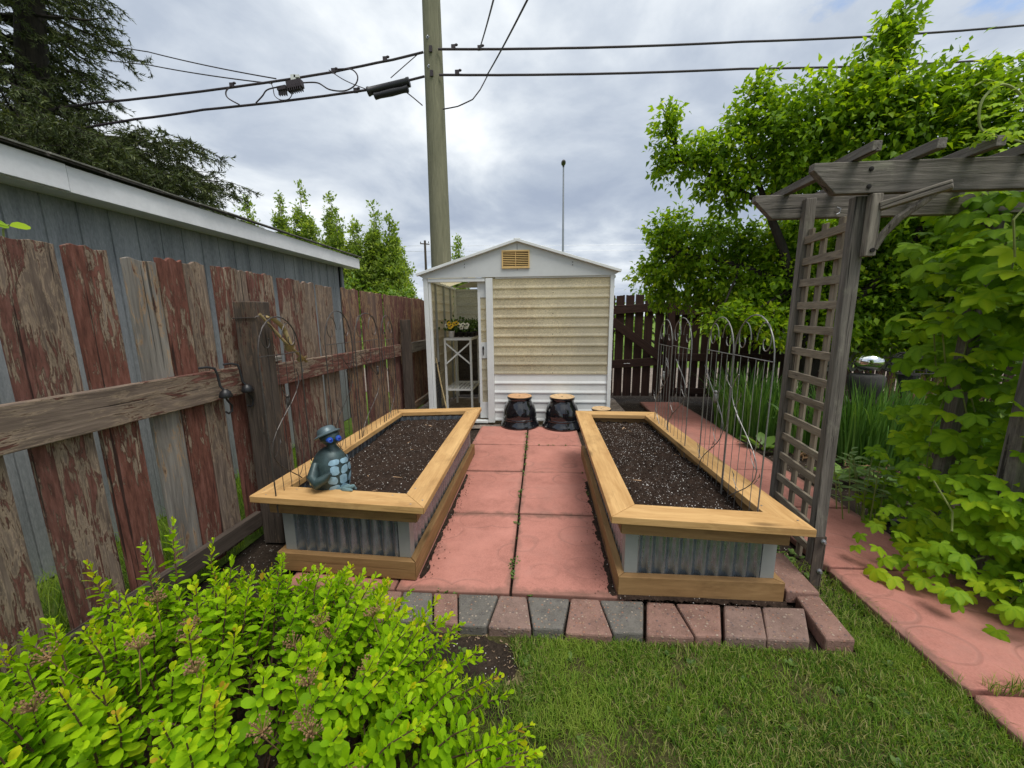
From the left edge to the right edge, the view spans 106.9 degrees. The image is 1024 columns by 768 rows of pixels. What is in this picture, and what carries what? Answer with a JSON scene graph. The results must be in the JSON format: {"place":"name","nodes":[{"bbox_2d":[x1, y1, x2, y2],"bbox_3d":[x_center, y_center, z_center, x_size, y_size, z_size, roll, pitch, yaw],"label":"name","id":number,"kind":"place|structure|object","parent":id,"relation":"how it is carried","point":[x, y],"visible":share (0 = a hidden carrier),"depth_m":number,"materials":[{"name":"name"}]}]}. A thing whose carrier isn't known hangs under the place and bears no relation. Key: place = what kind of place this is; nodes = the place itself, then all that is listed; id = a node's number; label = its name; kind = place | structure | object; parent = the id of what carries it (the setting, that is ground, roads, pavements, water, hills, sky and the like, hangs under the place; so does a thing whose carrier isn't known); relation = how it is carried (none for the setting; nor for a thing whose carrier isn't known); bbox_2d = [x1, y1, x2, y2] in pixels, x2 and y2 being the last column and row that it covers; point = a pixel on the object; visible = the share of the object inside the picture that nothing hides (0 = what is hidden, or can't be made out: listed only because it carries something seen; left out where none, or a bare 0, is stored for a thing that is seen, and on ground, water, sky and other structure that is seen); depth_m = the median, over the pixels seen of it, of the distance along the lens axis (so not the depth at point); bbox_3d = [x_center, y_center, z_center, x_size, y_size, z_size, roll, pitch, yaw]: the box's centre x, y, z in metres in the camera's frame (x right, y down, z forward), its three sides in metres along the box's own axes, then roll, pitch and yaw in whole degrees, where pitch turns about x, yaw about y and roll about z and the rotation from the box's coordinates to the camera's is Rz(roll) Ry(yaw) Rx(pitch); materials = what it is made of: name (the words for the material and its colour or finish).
{"place":"outdoors","nodes":[
{"label":"outdoors","id":0,"kind":"place"},
{"bbox_2d":[87,39,275,78],"bbox_3d":[-7.167,-6.735,7.757,6.889,2.598,0.089,4,11,26],"label":"overhead cable","id":1,"kind":"object","parent":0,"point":[202,64],"visible":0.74,"depth_m":7.22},
{"bbox_2d":[33,397,422,696],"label":"side grass","id":2,"kind":"structure","parent":0,"point":[58,600],"depth_m":2.28,"materials":[{"name":"plant"}]},
{"bbox_2d":[0,0,1023,315],"label":"sky","id":3,"kind":"structure","parent":0,"point":[506,146],"materials":[{"name":"grey"}]},
{"bbox_2d":[36,316,1012,585],"bbox_3d":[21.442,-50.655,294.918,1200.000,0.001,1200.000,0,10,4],"label":"ground","id":4,"kind":"structure","parent":0,"point":[632,358],"depth_m":16.41,"materials":[{"name":"plant"}]},
{"bbox_2d":[0,0,263,227],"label":"spruce tree","id":5,"kind":"object","parent":4,"relation":"on","point":[34,80],"visible":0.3,"depth_m":6.38,"materials":[{"name":"green plant"}]},
{"bbox_2d":[0,136,361,584],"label":"garage","id":6,"kind":"structure","parent":4,"relation":"on","point":[56,200],"depth_m":2.64,"materials":[{"name":"wood"}]},
{"bbox_2d":[232,194,259,226],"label":"poplar tree","id":7,"kind":"object","parent":4,"relation":"on","point":[247,211],"visible":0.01,"depth_m":30.51,"materials":[{"name":"green plant"}]},
{"bbox_2d":[270,190,292,235],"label":"poplar tree","id":8,"kind":"object","parent":4,"relation":"on","point":[281,221],"visible":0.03,"depth_m":31.30,"materials":[{"name":"green plant"}]},
{"bbox_2d":[282,179,324,247],"bbox_3d":[-17.155,-10.230,31.556,4.194,12.644,4.184,-5,11,-22],"label":"poplar tree","id":9,"kind":"object","parent":4,"relation":"on","point":[304,224],"visible":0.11,"depth_m":30.66,"materials":[{"name":"green plant"}]},
{"bbox_2d":[320,191,347,249],"bbox_3d":[-14.969,-10.092,32.419,4.186,12.027,4.376,0,10,4],"label":"poplar tree","id":10,"kind":"object","parent":4,"relation":"on","point":[328,218],"visible":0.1,"depth_m":31.44,"materials":[{"name":"green plant"}]},
{"bbox_2d":[325,206,350,288],"bbox_3d":[-13.965,-9.025,31.079,3.522,10.370,3.646,0,10,4],"label":"poplar tree","id":11,"kind":"object","parent":4,"relation":"on","point":[336,238],"visible":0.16,"depth_m":30.36,"materials":[{"name":"green plant"}]},
{"bbox_2d":[343,219,373,320],"bbox_3d":[-12.294,-8.483,30.834,2.668,9.353,3.259,-7,12,-32],"label":"poplar tree","id":12,"kind":"object","parent":4,"relation":"on","point":[360,272],"visible":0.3,"depth_m":30.42,"materials":[{"name":"green plant"}]},
{"bbox_2d":[358,199,391,301],"bbox_3d":[-11.507,-9.500,31.539,4.495,11.095,4.372,0,10,4],"label":"poplar tree","id":13,"kind":"object","parent":4,"relation":"on","point":[371,244],"visible":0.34,"depth_m":30.84,"materials":[{"name":"green plant"}]},
{"bbox_2d":[359,284,415,348],"bbox_3d":[-4.359,-2.578,15.430,4.836,3.018,3.085,0,10,4],"label":"hedge bush","id":14,"kind":"object","parent":4,"relation":"on","point":[394,290],"visible":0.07,"depth_m":15.36,"materials":[{"name":"green plant"}]},
{"bbox_2d":[371,208,415,320],"bbox_3d":[-9.899,-9.005,31.054,4.094,10.255,3.713,3,11,22],"label":"poplar tree","id":15,"kind":"object","parent":4,"relation":"on","point":[391,261],"visible":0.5,"depth_m":30.44,"materials":[{"name":"green plant"}]},
{"bbox_2d":[393,227,421,298],"bbox_3d":[-10.528,-9.317,34.604,4.317,9.649,4.175,-8,13,-38],"label":"poplar tree","id":16,"kind":"object","parent":4,"relation":"on","point":[403,259],"visible":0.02,"depth_m":34.35,"materials":[{"name":"green plant"}]},
{"bbox_2d":[451,233,468,311],"bbox_3d":[-4.623,-8.785,33.485,2.917,8.869,2.729,0,10,4],"label":"poplar tree","id":17,"kind":"object","parent":4,"relation":"on","point":[456,247],"visible":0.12,"depth_m":32.81,"materials":[{"name":"green plant"}]},
{"bbox_2d":[614,287,730,351],"bbox_3d":[7.059,-2.882,16.335,6.204,3.214,3.774,0,10,4],"label":"hedge bush","id":18,"kind":"object","parent":4,"relation":"on","point":[641,293],"visible":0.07,"depth_m":16.25,"materials":[{"name":"green plant"}]},
{"bbox_2d":[36,392,1023,767],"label":"garden soil","id":19,"kind":"structure","parent":0,"point":[260,554],"depth_m":2.37,"materials":[{"name":"soil"}]},
{"bbox_2d":[0,236,428,692],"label":"board fence","id":20,"kind":"object","parent":19,"relation":"on","point":[54,416],"visible":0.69,"depth_m":1.88,"materials":[{"name":"red paint"}]},
{"bbox_2d":[198,366,232,413],"bbox_3d":[-1.666,0.040,2.151,0.067,0.290,0.137,6,12,34],"label":"hook light","id":21,"kind":"object","parent":20,"relation":"attached to","point":[226,394],"visible":1,"depth_m":2.16,"materials":[{"name":"black plastic"}]},
{"bbox_2d":[223,363,253,407],"bbox_3d":[-1.654,0.011,2.313,0.067,0.290,0.137,6,12,34],"label":"hook light","id":22,"kind":"object","parent":20,"relation":"attached to","point":[247,388],"visible":1,"depth_m":2.32,"materials":[{"name":"black metal"}]},
{"bbox_2d":[258,313,307,362],"bbox_3d":[-1.466,-0.289,2.467,0.078,0.341,0.361,2,10,13],"label":"bamboo chime","id":23,"kind":"object","parent":20,"relation":"hanging from","point":[289,348],"visible":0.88,"depth_m":2.46},
{"bbox_2d":[0,516,545,767],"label":"golden shrub","id":24,"kind":"object","parent":19,"relation":"on","point":[337,628],"visible":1,"depth_m":1.11,"materials":[{"name":"green plant"}]},
{"bbox_2d":[288,571,400,590],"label":"patio slab","id":25,"kind":"structure","parent":19,"relation":"on","point":[394,584],"depth_m":2.15,"materials":[{"name":"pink concrete"}]},
{"bbox_2d":[350,591,401,631],"bbox_3d":[-0.729,1.169,1.959,0.327,0.075,0.207,-1,9,4],"label":"edging brick","id":26,"kind":"object","parent":19,"relation":"on","point":[394,594],"visible":0.1,"depth_m":2.00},
{"bbox_2d":[399,592,432,631],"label":"edging brick","id":27,"kind":"object","parent":19,"relation":"on","point":[418,600],"visible":0.45,"depth_m":1.95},
{"bbox_2d":[422,0,455,395],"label":"utility pole","id":28,"kind":"object","parent":19,"relation":"on","point":[440,243],"visible":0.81,"depth_m":6.58,"materials":[{"name":"wood"}]},
{"bbox_2d":[22,51,423,113],"bbox_3d":[-6.509,-4.984,6.539,10.073,1.116,0.092,0,10,1],"label":"overhead cable","id":29,"kind":"object","parent":28,"relation":"attached to","point":[335,70],"visible":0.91,"depth_m":6.50,"materials":[{"name":"rubber"}]},
{"bbox_2d":[81,55,272,83],"bbox_3d":[-7.251,-6.530,7.807,6.906,2.318,0.072,4,11,26],"label":"overhead cable","id":30,"kind":"object","parent":29,"relation":"attached to","point":[186,71],"visible":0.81,"depth_m":7.38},
{"bbox_2d":[276,74,304,95],"bbox_3d":[-3.772,-5.077,6.451,0.449,0.298,0.110,0,10,4],"label":"cable tap","id":31,"kind":"object","parent":29,"relation":"attached to","point":[293,85],"visible":1,"depth_m":6.42,"materials":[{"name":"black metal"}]},
{"bbox_2d":[84,75,424,128],"bbox_3d":[-6.506,-4.609,6.601,10.073,1.156,0.078,0,10,1],"label":"overhead cable","id":32,"kind":"object","parent":28,"relation":"attached to","point":[357,90],"visible":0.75,"depth_m":6.55,"materials":[{"name":"rubber"}]},
{"bbox_2d":[366,77,410,99],"bbox_3d":[-2.085,-4.982,6.410,0.752,0.336,0.159,0,10,3],"label":"splice case","id":33,"kind":"object","parent":32,"relation":"hanging from","point":[391,88],"visible":1,"depth_m":6.36,"materials":[{"name":"black plastic"}]},
{"bbox_2d":[439,57,1015,75],"bbox_3d":[6.713,-6.197,7.306,16.046,1.507,0.071,-2,10,-8],"label":"overhead cable","id":34,"kind":"object","parent":28,"relation":"attached to","point":[624,73],"visible":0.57,"depth_m":6.79,"materials":[{"name":"rubber"}]},
{"bbox_2d":[438,24,1023,50],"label":"overhead cable","id":35,"kind":"object","parent":28,"relation":"attached to","point":[453,47],"visible":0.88,"depth_m":6.81,"materials":[{"name":"rubber"}]},
{"bbox_2d":[434,593,457,632],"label":"edging brick","id":36,"kind":"object","parent":19,"relation":"on","point":[447,603],"visible":0.67,"depth_m":1.91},
{"bbox_2d":[396,513,517,599],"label":"paving slab","id":37,"kind":"structure","parent":19,"relation":"on","point":[475,556],"depth_m":2.32,"materials":[{"name":"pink concrete"}]},
{"bbox_2d":[249,407,480,579],"bbox_3d":[-0.876,0.682,3.107,1.008,0.486,2.198,0,10,4],"label":"raised planter","id":38,"kind":"object","parent":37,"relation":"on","point":[389,535],"visible":0.81,"depth_m":2.19,"materials":[{"name":"brown wood"}]},
{"bbox_2d":[308,418,460,493],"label":"planter soil","id":39,"kind":"structure","parent":38,"relation":"in","point":[397,457],"depth_m":2.91,"materials":[{"name":"brown soil"}]},
{"bbox_2d":[257,316,311,516],"bbox_3d":[-1.307,0.166,2.192,0.034,1.100,0.413,0,10,4],"label":"wire trellis","id":40,"kind":"object","parent":39,"relation":"in","point":[288,402],"visible":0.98,"depth_m":2.15,"materials":[{"name":"metal"}]},
{"bbox_2d":[306,425,356,491],"bbox_3d":[-1.045,0.470,2.207,0.274,0.478,0.250,-3,10,-12],"label":"turtle ornament","id":41,"kind":"object","parent":39,"relation":"on","point":[330,468],"visible":0.91,"depth_m":2.15,"materials":[{"name":"ceramic"}]},
{"bbox_2d":[324,310,360,453],"bbox_3d":[-1.257,0.038,2.796,0.022,1.141,0.434,0,10,4],"label":"wire trellis","id":42,"kind":"object","parent":39,"relation":"on","point":[351,382],"visible":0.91,"depth_m":2.81,"materials":[{"name":"metal"}]},
{"bbox_2d":[354,313,385,448],"bbox_3d":[-1.227,-0.043,3.287,0.034,1.130,0.511,0,10,4],"label":"wire trellis","id":43,"kind":"object","parent":39,"relation":"on","point":[377,367],"visible":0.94,"depth_m":3.23,"materials":[{"name":"metal"}]},
{"bbox_2d":[380,315,397,429],"bbox_3d":[-1.192,-0.106,3.690,0.022,1.113,0.330,0,10,4],"label":"wire trellis","id":44,"kind":"object","parent":39,"relation":"on","point":[390,369],"visible":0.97,"depth_m":3.67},
{"bbox_2d":[420,474,473,577],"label":"spilled soil","id":45,"kind":"structure","parent":37,"relation":"on","point":[426,568],"depth_m":2.59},
{"bbox_2d":[437,433,594,596],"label":"weeds","id":46,"kind":"object","parent":37,"relation":"on","point":[513,560],"visible":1,"depth_m":2.69,"materials":[{"name":"green plant"}]},
{"bbox_2d":[459,594,497,634],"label":"edging brick","id":47,"kind":"object","parent":19,"relation":"on","point":[476,612],"visible":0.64,"depth_m":1.89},
{"bbox_2d":[448,471,522,513],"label":"paving slab","id":48,"kind":"structure","parent":19,"relation":"on","point":[487,492],"depth_m":3.17,"materials":[{"name":"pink concrete"}]},
{"bbox_2d":[467,445,525,471],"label":"paving slab","id":49,"kind":"structure","parent":19,"relation":"on","point":[500,458],"depth_m":3.94,"materials":[{"name":"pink concrete"}]},
{"bbox_2d":[472,426,527,445],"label":"paving slab","id":50,"kind":"structure","parent":19,"relation":"on","point":[493,435],"depth_m":4.67,"materials":[{"name":"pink concrete"}]},
{"bbox_2d":[501,393,538,430],"bbox_3d":[0.105,0.357,5.131,0.525,0.416,0.525,7,13,37],"label":"upturned pot","id":51,"kind":"object","parent":50,"relation":"on","point":[519,412],"visible":1,"depth_m":4.96,"materials":[{"name":"black ceramic"}]},
{"bbox_2d":[488,596,530,637],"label":"edging brick","id":52,"kind":"object","parent":19,"relation":"on","point":[510,617],"visible":0.83,"depth_m":1.85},
{"bbox_2d":[419,397,624,428],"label":"ground","id":53,"kind":"structure","parent":19,"relation":"on","point":[464,402],"depth_m":6.45,"materials":[{"name":"soil"}]},
{"bbox_2d":[444,336,479,407],"bbox_3d":[-0.777,-0.181,6.076,0.419,1.143,0.742,0,10,4],"label":"steel shelf","id":54,"kind":"object","parent":53,"relation":"on","point":[456,385],"visible":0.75,"depth_m":5.78,"materials":[{"name":"metal"}]},
{"bbox_2d":[438,320,468,337],"bbox_3d":[-0.862,-0.834,5.708,0.402,0.268,0.412,-6,12,-30],"label":"pansy pot","id":55,"kind":"object","parent":54,"relation":"on","point":[456,326],"visible":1,"depth_m":5.61,"materials":[{"name":"white plastic"}]},
{"bbox_2d":[444,315,477,336],"bbox_3d":[-0.753,-0.925,6.009,0.940,0.339,0.878,0,10,4],"label":"flower pot","id":56,"kind":"object","parent":54,"relation":"on","point":[471,330],"visible":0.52,"depth_m":5.86,"materials":[{"name":"black plastic"}]},
{"bbox_2d":[416,238,621,422],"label":"garden shed","id":57,"kind":"structure","parent":53,"relation":"on","point":[544,314],"depth_m":5.08,"materials":[{"name":"metal"}]},
{"bbox_2d":[477,282,487,417],"bbox_3d":[-0.056,-0.441,5.183,0.798,1.870,0.053,0,10,4],"label":"sliding door","id":58,"kind":"structure","parent":57,"relation":"in","point":[481,288],"depth_m":5.19,"materials":[{"name":"metal"}]},
{"bbox_2d":[528,597,568,638],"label":"edging brick","id":59,"kind":"object","parent":19,"relation":"on","point":[547,616],"visible":0.8,"depth_m":1.86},
{"bbox_2d":[527,427,581,445],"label":"paving slab","id":60,"kind":"structure","parent":19,"relation":"on","point":[541,436],"depth_m":4.59,"materials":[{"name":"pink concrete"}]},
{"bbox_2d":[542,394,579,431],"bbox_3d":[0.666,0.364,5.061,0.525,0.416,0.525,7,12,36],"label":"upturned pot","id":61,"kind":"object","parent":60,"relation":"on","point":[560,414],"visible":0.93,"depth_m":4.89,"materials":[{"name":"black ceramic"}]},
{"bbox_2d":[525,446,584,472],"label":"paving slab","id":62,"kind":"structure","parent":19,"relation":"on","point":[554,459],"depth_m":3.92,"materials":[{"name":"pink concrete"}]},
{"bbox_2d":[520,472,596,515],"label":"paving slab","id":63,"kind":"structure","parent":19,"relation":"on","point":[555,493],"depth_m":3.13,"materials":[{"name":"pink concrete"}]},
{"bbox_2d":[512,514,631,601],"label":"paving slab","id":64,"kind":"structure","parent":19,"relation":"on","point":[555,554],"depth_m":2.29,"materials":[{"name":"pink concrete"}]},
{"bbox_2d":[581,481,615,595],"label":"spilled soil","id":65,"kind":"structure","parent":64,"relation":"on","point":[611,589],"depth_m":2.41,"materials":[{"name":"soil"}]},
{"bbox_2d":[575,411,816,601],"bbox_3d":[1.008,0.705,2.862,0.902,0.486,2.191,0,10,4],"label":"raised planter","id":66,"kind":"object","parent":64,"relation":"on","point":[654,550],"visible":0.81,"depth_m":1.96,"materials":[{"name":"brown wood"}]},
{"bbox_2d":[594,420,743,510],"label":"planter soil","id":67,"kind":"structure","parent":66,"relation":"in","point":[654,467],"depth_m":2.58,"materials":[{"name":"brown soil"}]},
{"bbox_2d":[653,319,672,433],"bbox_3d":[1.317,-0.040,3.347,0.034,1.050,0.417,0,10,4],"label":"wire trellis","id":68,"kind":"object","parent":67,"relation":"on","point":[663,377],"visible":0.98,"depth_m":3.33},
{"bbox_2d":[665,317,691,457],"bbox_3d":[1.295,0.018,2.967,0.022,1.067,0.472,0,10,4],"label":"wire trellis","id":69,"kind":"object","parent":67,"relation":"on","point":[677,380],"visible":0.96,"depth_m":2.91,"materials":[{"name":"metal"}]},
{"bbox_2d":[697,316,733,492],"bbox_3d":[1.243,0.128,2.338,0.034,1.071,0.393,0,10,4],"label":"wire trellis","id":70,"kind":"object","parent":67,"relation":"on","point":[716,396],"visible":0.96,"depth_m":2.33,"materials":[{"name":"metal"}]},
{"bbox_2d":[721,314,775,511],"bbox_3d":[1.226,0.179,2.015,0.022,1.083,0.426,0,10,4],"label":"wire trellis","id":71,"kind":"object","parent":67,"relation":"in","point":[734,354],"visible":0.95,"depth_m":1.96,"materials":[{"name":"metal"}]},
{"bbox_2d":[565,599,611,643],"bbox_3d":[0.365,1.173,1.872,0.215,0.075,0.220,1,11,4],"label":"edging brick","id":72,"kind":"object","parent":19,"relation":"on","point":[587,619],"visible":0.8,"depth_m":1.82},
{"bbox_2d":[600,601,642,641],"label":"edging brick","id":73,"kind":"object","parent":19,"relation":"on","point":[624,619],"visible":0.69,"depth_m":1.84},
{"bbox_2d":[618,594,786,612],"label":"spilled soil","id":74,"kind":"structure","parent":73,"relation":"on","point":[719,601],"depth_m":1.94,"materials":[{"name":"soil"}]},
{"bbox_2d":[640,402,694,412],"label":"patio slab","id":75,"kind":"structure","parent":19,"relation":"on","point":[648,406],"depth_m":6.09,"materials":[{"name":"pink concrete"}]},
{"bbox_2d":[646,602,693,647],"bbox_3d":[0.734,1.173,1.849,0.212,0.075,0.216,1,9,4],"label":"edging brick","id":76,"kind":"object","parent":19,"relation":"on","point":[665,622],"visible":0.83,"depth_m":1.79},
{"bbox_2d":[658,412,715,425],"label":"patio slab","id":77,"kind":"structure","parent":19,"relation":"on","point":[693,419],"depth_m":5.36,"materials":[{"name":"pink concrete"}]},
{"bbox_2d":[418,434,975,696],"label":"soil weeds","id":78,"kind":"object","parent":19,"relation":"on","point":[791,559],"visible":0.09,"depth_m":2.34,"materials":[{"name":"green plant"}]},
{"bbox_2d":[676,604,720,645],"bbox_3d":[0.939,1.172,1.839,0.213,0.075,0.207,-1,9,4],"label":"edging brick","id":79,"kind":"object","parent":19,"relation":"on","point":[702,623],"visible":0.67,"depth_m":1.82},
{"bbox_2d":[675,426,744,444],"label":"paving slab","id":80,"kind":"structure","parent":19,"relation":"on","point":[693,432],"depth_m":4.64,"materials":[{"name":"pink concrete"}]},
{"bbox_2d":[701,444,772,469],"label":"paving slab","id":81,"kind":"structure","parent":19,"relation":"on","point":[734,461],"depth_m":3.92,"materials":[{"name":"pink concrete"}]},
{"bbox_2d":[723,606,765,648],"bbox_3d":[1.113,1.173,1.828,0.261,0.075,0.203,1,9,4],"label":"edging brick","id":82,"kind":"object","parent":19,"relation":"on","point":[745,625],"visible":0.8,"depth_m":1.79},
{"bbox_2d":[697,354,815,445],"bbox_3d":[3.098,0.133,4.832,1.471,1.001,1.672,0,10,4],"label":"iris clump","id":83,"kind":"object","parent":19,"relation":"on","point":[754,411],"visible":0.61,"depth_m":4.67,"materials":[{"name":"plant"}]},
{"bbox_2d":[741,432,774,451],"bbox_3d":[2.759,0.655,4.189,0.438,0.157,0.361,0,10,4],"label":"hosta plant","id":84,"kind":"object","parent":19,"relation":"on","point":[770,440],"visible":0.73,"depth_m":4.25,"materials":[{"name":"green plant"}]},
{"bbox_2d":[762,607,808,649],"bbox_3d":[1.309,1.173,1.815,0.280,0.075,0.197,0,11,4],"label":"edging brick","id":85,"kind":"object","parent":19,"relation":"on","point":[785,628],"visible":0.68,"depth_m":1.78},
{"bbox_2d":[735,470,846,508],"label":"patio slab","id":86,"kind":"structure","parent":19,"relation":"on","point":[766,481],"depth_m":3.29,"materials":[{"name":"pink concrete"}]},
{"bbox_2d":[774,553,818,602],"bbox_3d":[1.537,1.086,2.144,0.188,0.075,0.347,1,10,4],"label":"edging brick","id":87,"kind":"object","parent":19,"relation":"on","point":[791,576],"visible":0.53,"depth_m":2.05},
{"bbox_2d":[769,390,850,460],"bbox_3d":[3.243,0.388,4.145,0.830,0.735,0.807,4,11,22],"label":"iris clump","id":88,"kind":"object","parent":19,"relation":"on","point":[806,437],"visible":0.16,"depth_m":4.11,"materials":[{"name":"plant"}]},
{"bbox_2d":[622,0,1023,421],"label":"leafy tree","id":89,"kind":"object","parent":19,"relation":"on","point":[793,148],"visible":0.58,"depth_m":4.29,"materials":[{"name":"green plant"}]},
{"bbox_2d":[795,596,854,651],"bbox_3d":[1.502,1.157,1.844,0.129,0.077,0.300,1,10,11],"label":"edging brick","id":90,"kind":"object","parent":19,"relation":"on","point":[826,627],"visible":0.91,"depth_m":1.79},
{"bbox_2d":[813,463,870,480],"bbox_3d":[2.903,0.789,3.365,0.434,0.153,0.357,-4,10,-17],"label":"hosta plant","id":91,"kind":"object","parent":19,"relation":"on","point":[837,467],"visible":0.24,"depth_m":3.34,"materials":[{"name":"green plant"}]},
{"bbox_2d":[662,289,1022,401],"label":"fence","id":92,"kind":"object","parent":19,"relation":"on","point":[673,318],"visible":0.14,"depth_m":6.43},
{"bbox_2d":[610,294,667,395],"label":"garden gate","id":93,"kind":"structure","parent":92,"relation":"attached to","point":[630,308],"depth_m":6.57,"materials":[{"name":"wood"}]},
{"bbox_2d":[773,331,917,371],"bbox_3d":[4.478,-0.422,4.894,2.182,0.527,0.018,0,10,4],"label":"car","id":94,"kind":"object","parent":19,"relation":"on","point":[851,369],"visible":0.14,"depth_m":4.91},
{"bbox_2d":[790,508,925,571],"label":"paving slab","id":95,"kind":"structure","parent":19,"relation":"on","point":[840,532],"depth_m":2.43,"materials":[{"name":"pink concrete"}]},
{"bbox_2d":[831,447,898,522],"bbox_3d":[2.495,0.735,2.719,0.410,0.558,0.450,5,11,27],"label":"pale herb","id":96,"kind":"object","parent":19,"relation":"on","point":[860,485],"visible":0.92,"depth_m":2.70,"materials":[{"name":"green plant"}]},
{"bbox_2d":[847,352,886,418],"bbox_3d":[3.731,0.213,4.043,0.310,1.100,0.310,0,10,4],"label":"gazing ball","id":97,"kind":"object","parent":19,"relation":"on","point":[869,361],"visible":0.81,"depth_m":3.90,"materials":[{"name":"metal"}]},
{"bbox_2d":[752,135,1023,590],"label":"arbor","id":98,"kind":"object","parent":19,"relation":"on","point":[856,198],"visible":0.9,"depth_m":1.96,"materials":[{"name":"wood"}]},
{"bbox_2d":[797,373,988,472],"bbox_3d":[3.686,0.335,3.840,1.421,0.937,1.314,-6,11,-29],"label":"iris clump","id":99,"kind":"object","parent":19,"relation":"on","point":[876,426],"visible":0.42,"depth_m":3.72,"materials":[{"name":"plant"}]},
{"bbox_2d":[884,352,933,401],"bbox_3d":[4.280,0.185,4.150,0.392,1.106,0.391,0,10,4],"label":"wire cloche","id":100,"kind":"object","parent":19,"relation":"on","point":[900,376],"visible":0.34,"depth_m":4.09,"materials":[{"name":"metal"}]},
{"bbox_2d":[829,569,1023,697],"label":"paving slab","id":101,"kind":"structure","parent":19,"relation":"on","point":[958,642],"depth_m":1.76,"materials":[{"name":"pink concrete"}]},
{"bbox_2d":[849,79,1023,642],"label":"hop vine","id":102,"kind":"object","parent":19,"relation":"on","point":[974,262],"visible":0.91,"depth_m":2.09,"materials":[{"name":"green plant"}]},
{"bbox_2d":[973,695,1023,751],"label":"patio slab","id":103,"kind":"structure","parent":19,"relation":"on","point":[1011,709],"depth_m":1.41,"materials":[{"name":"pink concrete"}]},
{"bbox_2d":[364,368,1003,392],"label":"alley gravel","id":104,"kind":"structure","parent":0,"point":[650,382],"depth_m":9.32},
{"bbox_2d":[395,552,1023,767],"bbox_3d":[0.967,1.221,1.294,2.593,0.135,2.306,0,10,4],"label":"lawn grass","id":105,"kind":"structure","parent":0,"point":[886,651],"depth_m":1.47,"materials":[{"name":"plant"}]},
{"bbox_2d":[342,631,518,751],"bbox_3d":[-0.340,1.242,1.574,0.800,0.014,0.539,0,10,4],"label":"soil patch","id":106,"kind":"object","parent":105,"relation":"on","point":[487,668],"visible":0.27,"depth_m":1.66,"materials":[{"name":"soil"}]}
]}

